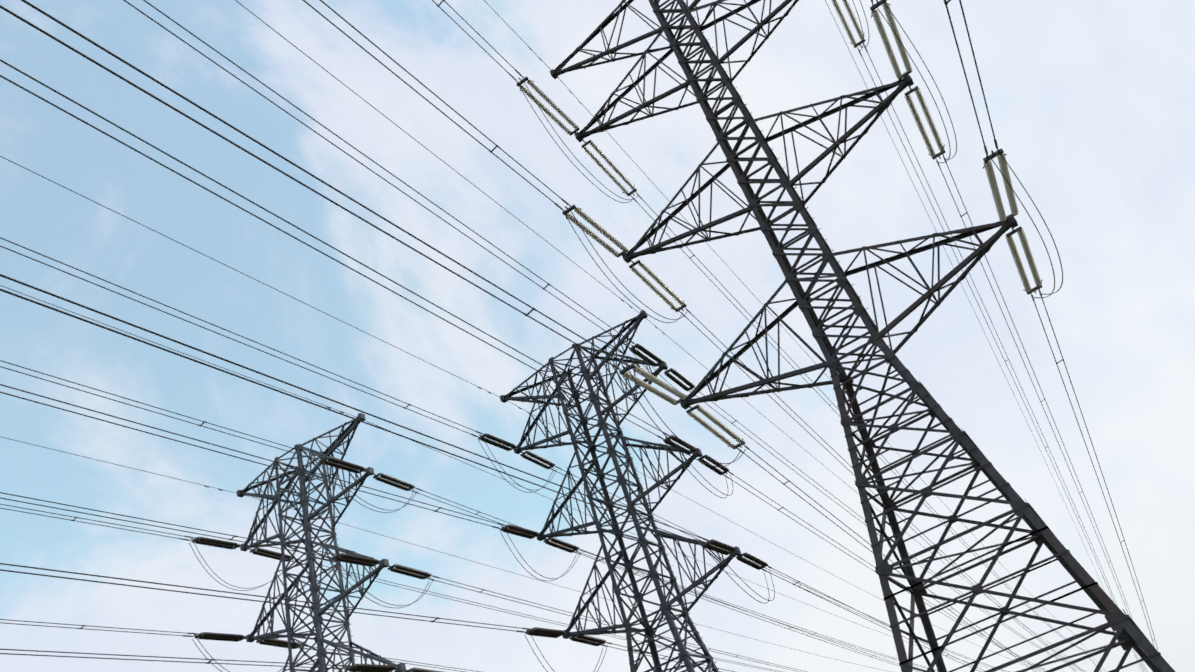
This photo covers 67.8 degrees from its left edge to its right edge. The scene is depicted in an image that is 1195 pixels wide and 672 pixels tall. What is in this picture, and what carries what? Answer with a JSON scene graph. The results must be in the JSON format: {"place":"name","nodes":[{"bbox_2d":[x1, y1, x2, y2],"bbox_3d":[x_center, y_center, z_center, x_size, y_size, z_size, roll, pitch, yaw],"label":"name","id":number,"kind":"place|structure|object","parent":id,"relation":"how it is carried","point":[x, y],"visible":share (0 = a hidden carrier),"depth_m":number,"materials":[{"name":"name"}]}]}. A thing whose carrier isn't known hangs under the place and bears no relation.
{"place":"outdoors","nodes":[
{"label":"outdoors","id":0,"kind":"place"},
{"bbox_2d":[237,413,405,671],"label":"tower","id":1,"kind":"structure","parent":0,"point":[314,587],"depth_m":65.97,"materials":[{"name":"black metal"}]},
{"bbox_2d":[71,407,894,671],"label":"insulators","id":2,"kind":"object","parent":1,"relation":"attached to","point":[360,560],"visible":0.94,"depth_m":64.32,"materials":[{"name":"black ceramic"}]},
{"bbox_2d":[0,285,996,671],"bbox_3d":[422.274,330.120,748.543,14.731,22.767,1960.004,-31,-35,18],"label":"power lines","id":3,"kind":"object","parent":2,"relation":"attached to","point":[298,551],"visible":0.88,"depth_m":59.16,"materials":[{"name":"grey metal"}]},
{"bbox_2d":[0,0,1194,671],"label":"sky","id":4,"kind":"structure","parent":0,"point":[1091,103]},
{"bbox_2d":[500,310,740,671],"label":"tower","id":5,"kind":"structure","parent":0,"point":[665,607],"depth_m":61.72,"materials":[{"name":"black metal"}]},
{"bbox_2d":[404,284,980,658],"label":"insulators","id":6,"kind":"object","parent":5,"relation":"attached to","point":[717,546],"visible":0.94,"depth_m":62.04,"materials":[{"name":"black ceramic"}]},
{"bbox_2d":[0,0,1082,671],"bbox_3d":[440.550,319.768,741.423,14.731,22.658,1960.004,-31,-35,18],"label":"power lines","id":7,"kind":"object","parent":6,"relation":"attached to","point":[370,388],"visible":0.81,"depth_m":40.76,"materials":[{"name":"grey metal"}]},
{"bbox_2d":[550,0,1174,671],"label":"tower","id":8,"kind":"structure","parent":0,"point":[1128,634],"depth_m":45.62,"materials":[{"name":"black metal"}]},
{"bbox_2d":[437,0,1154,652],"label":"insulators","id":9,"kind":"object","parent":8,"relation":"attached to","point":[987,166],"visible":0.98,"depth_m":50.86,"materials":[{"name":"grey ceramic"}]},
{"bbox_2d":[0,0,1157,671],"bbox_3d":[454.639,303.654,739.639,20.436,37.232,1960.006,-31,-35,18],"label":"power lines","id":10,"kind":"object","parent":9,"relation":"attached to","point":[676,244],"visible":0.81,"depth_m":47.16,"materials":[{"name":"grey metal"}]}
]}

